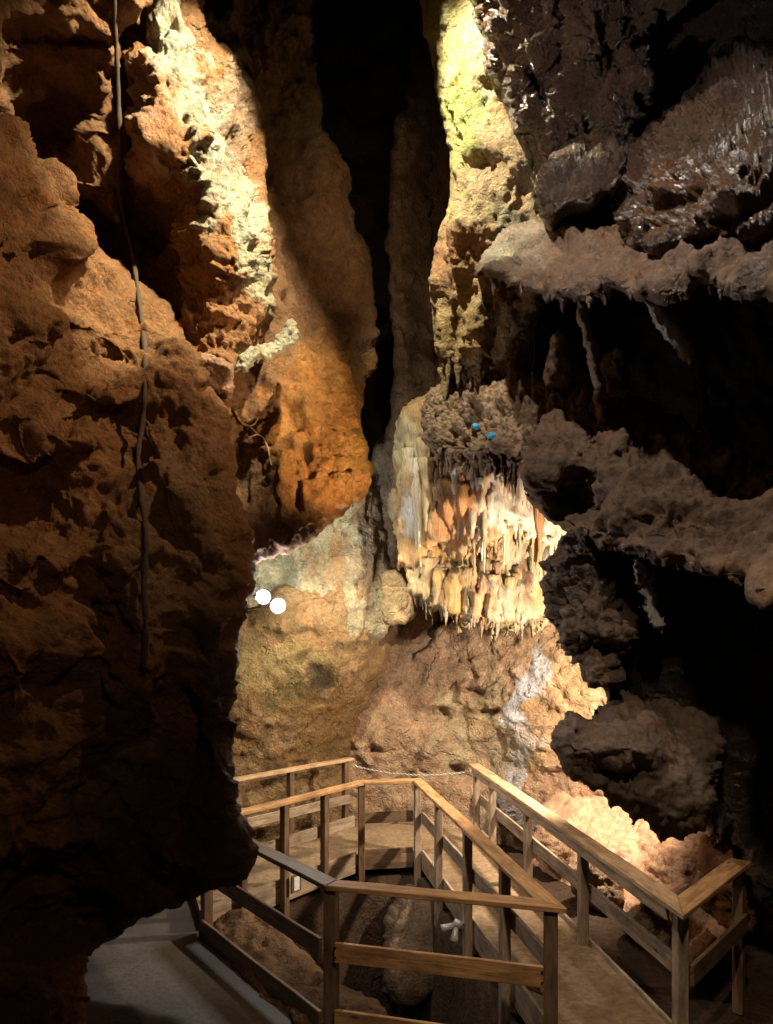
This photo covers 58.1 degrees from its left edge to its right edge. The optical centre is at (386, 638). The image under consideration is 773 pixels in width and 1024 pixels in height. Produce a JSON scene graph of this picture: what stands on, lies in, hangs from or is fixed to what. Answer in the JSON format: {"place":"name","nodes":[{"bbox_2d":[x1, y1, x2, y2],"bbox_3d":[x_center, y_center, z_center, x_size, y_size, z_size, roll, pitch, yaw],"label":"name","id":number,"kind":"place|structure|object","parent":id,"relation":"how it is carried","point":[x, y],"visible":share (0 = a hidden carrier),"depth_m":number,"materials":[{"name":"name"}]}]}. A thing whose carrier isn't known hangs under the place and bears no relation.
{"place":"outdoors","nodes":[
{"label":"outdoors","id":0,"kind":"place"},
{"bbox_2d":[0,112,258,1023],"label":"rock wall","id":1,"kind":"structure","parent":0,"point":[120,810],"depth_m":5.29,"materials":[{"name":"stone"}]},
{"bbox_2d":[0,0,152,224],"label":"corner rock","id":2,"kind":"object","parent":1,"relation":"attached to","point":[57,84],"visible":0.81,"depth_m":6.70,"materials":[{"name":"stone"}]},
{"bbox_2d":[111,0,148,667],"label":"hanging cable","id":3,"kind":"object","parent":2,"relation":"hanging from","point":[144,566],"visible":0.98,"depth_m":6.17,"materials":[{"name":"black rubber"}]},
{"bbox_2d":[75,0,277,400],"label":"pale ridge","id":4,"kind":"structure","parent":1,"relation":"on","point":[197,208],"depth_m":6.98,"materials":[{"name":"stone"}]},
{"bbox_2d":[235,318,299,372],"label":"pale slab","id":5,"kind":"structure","parent":4,"relation":"attached to","point":[286,337],"depth_m":7.08,"materials":[{"name":"stone"}]},
{"bbox_2d":[201,353,234,399],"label":"pink block","id":6,"kind":"structure","parent":1,"relation":"on","point":[220,370],"depth_m":6.67,"materials":[{"name":"stone"}]},
{"bbox_2d":[85,900,292,1023],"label":"concrete floor","id":7,"kind":"structure","parent":0,"point":[166,966],"depth_m":6.24,"materials":[{"name":"grey concrete"}]},
{"bbox_2d":[199,839,336,1023],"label":"timber railing","id":8,"kind":"object","parent":7,"relation":"on","point":[230,951],"visible":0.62,"depth_m":6.01,"materials":[{"name":"brown wood"}]},
{"bbox_2d":[233,757,353,842],"bbox_3d":[-1.913,2.549,9.585,0.149,1.303,4.027,0,0,42],"label":"timber railing","id":9,"kind":"object","parent":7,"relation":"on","point":[343,800],"visible":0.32,"depth_m":10.14,"materials":[{"name":"brown wood"}]},
{"bbox_2d":[212,907,387,1023],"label":"dirt heap","id":10,"kind":"object","parent":7,"relation":"on","point":[281,956],"visible":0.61,"depth_m":6.40,"materials":[{"name":"brown soil"}]},
{"bbox_2d":[140,0,379,563],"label":"rock wall","id":11,"kind":"structure","parent":0,"point":[303,399],"depth_m":8.84,"materials":[{"name":"stone"}]},
{"bbox_2d":[234,411,271,466],"bbox_3d":[-1.429,-2.197,7.693,0.590,0.710,0.182,0,0,35],"label":"dried root","id":12,"kind":"object","parent":11,"relation":"attached to","point":[247,425],"visible":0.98,"depth_m":7.71,"materials":[{"name":"brown plant"}]},
{"bbox_2d":[370,0,450,645],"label":"fissure column","id":13,"kind":"structure","parent":0,"point":[419,182],"depth_m":11.62,"materials":[{"name":"stone"}]},
{"bbox_2d":[193,821,664,1023],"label":"boardwalk path","id":14,"kind":"structure","parent":0,"point":[594,987],"depth_m":6.90,"materials":[{"name":"brown wood"}]},
{"bbox_2d":[213,780,363,923],"bbox_3d":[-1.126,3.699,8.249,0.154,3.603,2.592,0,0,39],"label":"timber railing","id":15,"kind":"object","parent":14,"relation":"on","point":[275,893],"visible":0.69,"depth_m":8.36,"materials":[{"name":"brown wood"}]},
{"bbox_2d":[291,875,300,893],"bbox_3d":[-1.063,2.884,8.185,0.026,0.200,0.150,0,0,39],"label":"paper tag","id":16,"kind":"object","parent":15,"relation":"attached to","point":[295,883],"visible":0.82,"depth_m":8.16,"materials":[{"name":"paper"}]},
{"bbox_2d":[358,778,419,881],"bbox_3d":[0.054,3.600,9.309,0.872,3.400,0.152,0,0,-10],"label":"timber railing","id":17,"kind":"object","parent":14,"relation":"on","point":[380,858],"visible":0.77,"depth_m":9.32,"materials":[{"name":"brown wood"}]},
{"bbox_2d":[323,880,565,1023],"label":"timber railing","id":18,"kind":"object","parent":14,"relation":"on","point":[336,952],"visible":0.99,"depth_m":5.15,"materials":[{"name":"brown wood"}]},
{"bbox_2d":[413,778,566,1023],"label":"timber railing","id":19,"kind":"object","parent":14,"relation":"on","point":[527,1006],"visible":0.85,"depth_m":6.74,"materials":[{"name":"brown wood"}]},
{"bbox_2d":[440,918,463,942],"bbox_3d":[0.782,2.967,7.022,0.483,0.273,0.162,0,0,-21],"label":"twin spotlight","id":20,"kind":"object","parent":19,"relation":"attached to","point":[456,925],"visible":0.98,"depth_m":6.96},
{"bbox_2d":[469,763,688,1023],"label":"timber railing","id":21,"kind":"object","parent":14,"relation":"on","point":[661,900],"visible":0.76,"depth_m":6.30,"materials":[{"name":"brown wood"}]},
{"bbox_2d":[351,765,471,775],"bbox_3d":[0.363,2.057,10.738,1.940,0.142,0.036,0,0,18],"label":"barrier chain","id":22,"kind":"object","parent":21,"relation":"hanging from","point":[412,774],"visible":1,"depth_m":10.72,"materials":[{"name":"metal"}]},
{"bbox_2d":[678,858,750,1015],"bbox_3d":[2.507,2.549,5.402,0.170,1.302,1.560,0,0,43],"label":"timber railing","id":23,"kind":"object","parent":14,"relation":"on","point":[703,891],"visible":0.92,"depth_m":5.61,"materials":[{"name":"brown wood"}]},
{"bbox_2d":[311,0,637,460],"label":"cave wall","id":24,"kind":"structure","parent":0,"point":[360,48],"depth_m":20.30,"materials":[{"name":"stone"}]},
{"bbox_2d":[198,823,772,1023],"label":"ground","id":25,"kind":"structure","parent":0,"point":[454,1000],"depth_m":7.50,"materials":[{"name":"brown wood"}]},
{"bbox_2d":[229,584,391,842],"bbox_3d":[-1.739,1.515,11.319,4.032,4.963,2.424,0,0,-38],"label":"rounded boulder","id":26,"kind":"object","parent":25,"relation":"on","point":[309,672],"visible":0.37,"depth_m":10.63,"materials":[{"name":"brown stone"}]},
{"bbox_2d":[246,589,270,609],"bbox_3d":[-1.840,-0.343,9.154,0.183,0.478,2.036,0,0,-23],"label":"floodlight","id":27,"kind":"object","parent":26,"relation":"attached to","point":[263,596],"visible":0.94,"depth_m":8.24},
{"bbox_2d":[253,594,285,613],"bbox_3d":[-1.549,-0.457,9.075,0.182,0.341,2.007,0,0,-17],"label":"floodlight","id":28,"kind":"object","parent":26,"relation":"attached to","point":[277,605],"visible":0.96,"depth_m":8.13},
{"bbox_2d":[246,486,390,640],"bbox_3d":[-1.204,-1.373,11.069,2.705,2.877,1.152,0,0,-14],"label":"pale rock face","id":29,"kind":"object","parent":26,"relation":"on","point":[345,552],"visible":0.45,"depth_m":10.80},
{"bbox_2d":[380,569,416,625],"bbox_3d":[0.185,-0.635,10.920,0.565,0.885,0.550,0,0,0],"label":"wedged stone","id":30,"kind":"object","parent":29,"relation":"on","point":[396,607],"visible":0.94,"depth_m":10.74,"materials":[{"name":"stone"}]},
{"bbox_2d":[379,884,433,1011],"bbox_3d":[0.478,3.889,8.676,1.193,1.399,1.650,0,0,0],"label":"pit boulder","id":31,"kind":"object","parent":25,"relation":"on","point":[407,924],"visible":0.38,"depth_m":8.19,"materials":[{"name":"brown stone"}]},
{"bbox_2d":[539,832,570,864],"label":"rubble stone","id":32,"kind":"object","parent":25,"relation":"on","point":[556,847],"visible":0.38,"depth_m":9.10,"materials":[{"name":"stone"}]},
{"bbox_2d":[570,858,624,911],"bbox_3d":[2.501,2.943,8.329,0.870,0.782,0.657,0,0,-13],"label":"rubble stone","id":33,"kind":"object","parent":25,"relation":"on","point":[607,886],"visible":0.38,"depth_m":8.06,"materials":[{"name":"stone"}]},
{"bbox_2d":[532,791,727,944],"bbox_3d":[3.236,3.080,8.856,1.853,2.310,4.046,0,0,-15],"label":"peach mound","id":34,"kind":"object","parent":25,"relation":"on","point":[670,863],"visible":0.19,"depth_m":8.52,"materials":[{"name":"beige stone"}]},
{"bbox_2d":[496,793,536,835],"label":"rubble stone","id":35,"kind":"object","parent":34,"relation":"on","point":[511,811],"visible":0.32,"depth_m":9.99,"materials":[{"name":"stone"}]},
{"bbox_2d":[623,902,671,948],"bbox_3d":[2.782,3.067,7.390,0.533,0.715,0.936,0,0,38],"label":"rubble stone","id":36,"kind":"object","parent":25,"relation":"on","point":[659,927],"visible":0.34,"depth_m":7.07,"materials":[{"name":"stone"}]},
{"bbox_2d":[689,928,727,985],"bbox_3d":[3.060,3.152,6.670,0.385,0.799,0.958,0,0,31],"label":"rubble stone","id":37,"kind":"object","parent":25,"relation":"on","point":[700,945],"visible":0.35,"depth_m":6.42,"materials":[{"name":"stone"}]},
{"bbox_2d":[697,834,767,934],"bbox_3d":[3.600,2.537,7.287,0.708,1.166,0.922,0,0,0],"label":"rust boulder","id":38,"kind":"object","parent":25,"relation":"on","point":[717,907],"visible":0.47,"depth_m":7.03,"materials":[{"name":"stone"}]},
{"bbox_2d":[349,616,772,946],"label":"rock slope","id":39,"kind":"structure","parent":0,"point":[446,698],"depth_m":11.75,"materials":[{"name":"brown stone"}]},
{"bbox_2d":[533,285,772,465],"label":"recess wall","id":40,"kind":"structure","parent":0,"point":[740,380],"depth_m":9.34,"materials":[{"name":"stone"}]},
{"bbox_2d":[392,394,565,577],"bbox_3d":[1.396,-2.276,10.166,2.804,3.050,1.509,0,0,10],"label":"flowstone curtain","id":41,"kind":"object","parent":40,"relation":"attached to","point":[464,512],"visible":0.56,"depth_m":9.88,"materials":[{"name":"beige stone"}]},
{"bbox_2d":[387,486,554,641],"bbox_3d":[1.343,-1.223,10.440,2.852,2.561,1.548,0,0,11],"label":"flowstone apron","id":42,"kind":"object","parent":41,"relation":"attached to","point":[496,596],"visible":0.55,"depth_m":9.90,"materials":[{"name":"beige stone"}]},
{"bbox_2d":[420,367,625,495],"bbox_3d":[1.518,-2.553,8.230,2.163,2.080,3.524,0,0,0],"label":"knobbly shelf","id":43,"kind":"object","parent":40,"relation":"attached to","point":[511,408],"visible":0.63,"depth_m":7.91,"materials":[{"name":"brown stone"}]},
{"bbox_2d":[471,422,479,429],"bbox_3d":[1.068,-2.492,8.184,0.145,0.090,0.044,0,0,0],"label":"blue mark","id":44,"kind":"object","parent":43,"relation":"attached to","point":[475,426],"visible":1,"depth_m":8.17,"materials":[{"name":"paint"}]},
{"bbox_2d":[486,432,495,439],"bbox_3d":[1.128,-2.143,7.387,0.137,0.090,0.044,0,0,0],"label":"blue mark","id":45,"kind":"object","parent":43,"relation":"attached to","point":[491,435],"visible":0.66,"depth_m":7.37,"materials":[{"name":"paint"}]},
{"bbox_2d":[419,0,568,401],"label":"rock column","id":46,"kind":"object","parent":43,"relation":"on","point":[480,330],"visible":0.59,"depth_m":8.10,"materials":[{"name":"stone"}]},
{"bbox_2d":[543,330,573,390],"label":"drip column","id":47,"kind":"structure","parent":43,"relation":"on","point":[558,372],"depth_m":7.39,"materials":[{"name":"brown stone"}]},
{"bbox_2d":[576,300,608,423],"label":"drip column","id":48,"kind":"structure","parent":43,"relation":"on","point":[599,383],"depth_m":6.58,"materials":[{"name":"brown stone"}]},
{"bbox_2d":[600,347,631,414],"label":"drip column","id":49,"kind":"structure","parent":43,"relation":"on","point":[616,372],"depth_m":7.18,"materials":[{"name":"brown stone"}]},
{"bbox_2d":[474,218,772,312],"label":"muddy ledge","id":50,"kind":"object","parent":40,"relation":"attached to","point":[564,261],"visible":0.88,"depth_m":5.79,"materials":[{"name":"brown stone"}]},
{"bbox_2d":[645,301,693,366],"bbox_3d":[2.541,-2.733,6.251,0.411,0.656,0.256,0,0,26],"label":"calcite streak","id":51,"kind":"object","parent":50,"relation":"attached to","point":[670,330],"visible":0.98,"depth_m":6.16,"materials":[{"name":"grey stone"}]},
{"bbox_2d":[607,30,772,259],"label":"layered boulder","id":52,"kind":"object","parent":50,"relation":"on","point":[699,163],"visible":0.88,"depth_m":5.44,"materials":[{"name":"brown stone"}]},
{"bbox_2d":[531,125,635,232],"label":"hanging block","id":53,"kind":"structure","parent":52,"relation":"attached to","point":[583,173],"depth_m":6.56,"materials":[{"name":"brown stone"}]},
{"bbox_2d":[633,0,772,137],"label":"roof rock","id":54,"kind":"object","parent":52,"relation":"on","point":[685,44],"visible":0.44,"depth_m":7.02,"materials":[{"name":"black stone"}]},
{"bbox_2d":[469,0,690,154],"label":"wet ceiling rock","id":55,"kind":"object","parent":54,"relation":"hanging from","point":[559,73],"visible":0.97,"depth_m":6.74,"materials":[{"name":"brown stone"}]},
{"bbox_2d":[621,554,772,908],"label":"shadow rock","id":56,"kind":"object","parent":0,"point":[709,651],"visible":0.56,"depth_m":6.36,"materials":[{"name":"black stone"}]},
{"bbox_2d":[550,685,726,842],"bbox_3d":[2.544,1.147,6.574,2.320,1.412,1.452,0,0,-38],"label":"overhanging boulder","id":57,"kind":"object","parent":56,"relation":"attached to","point":[656,765],"visible":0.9,"depth_m":5.91,"materials":[{"name":"brown stone"}]},
{"bbox_2d":[520,396,772,610],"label":"mud shelf","id":58,"kind":"object","parent":56,"relation":"attached to","point":[654,483],"visible":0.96,"depth_m":5.93,"materials":[{"name":"brown stone"}]},
{"bbox_2d":[538,532,639,700],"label":"knobbly pillar","id":59,"kind":"structure","parent":58,"relation":"attached to","point":[589,594],"depth_m":6.24,"materials":[{"name":"brown stone"}]},
{"bbox_2d":[633,558,665,633],"bbox_3d":[2.260,-0.362,5.980,0.270,0.651,0.258,0,0,19],"label":"calcite streak","id":60,"kind":"object","parent":58,"relation":"attached to","point":[645,582],"visible":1,"depth_m":5.90,"materials":[{"name":"grey stone"}]},
{"bbox_2d":[670,286,715,436],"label":"drip column","id":61,"kind":"structure","parent":58,"relation":"on","point":[694,316],"depth_m":6.60,"materials":[{"name":"black stone"}]}
]}

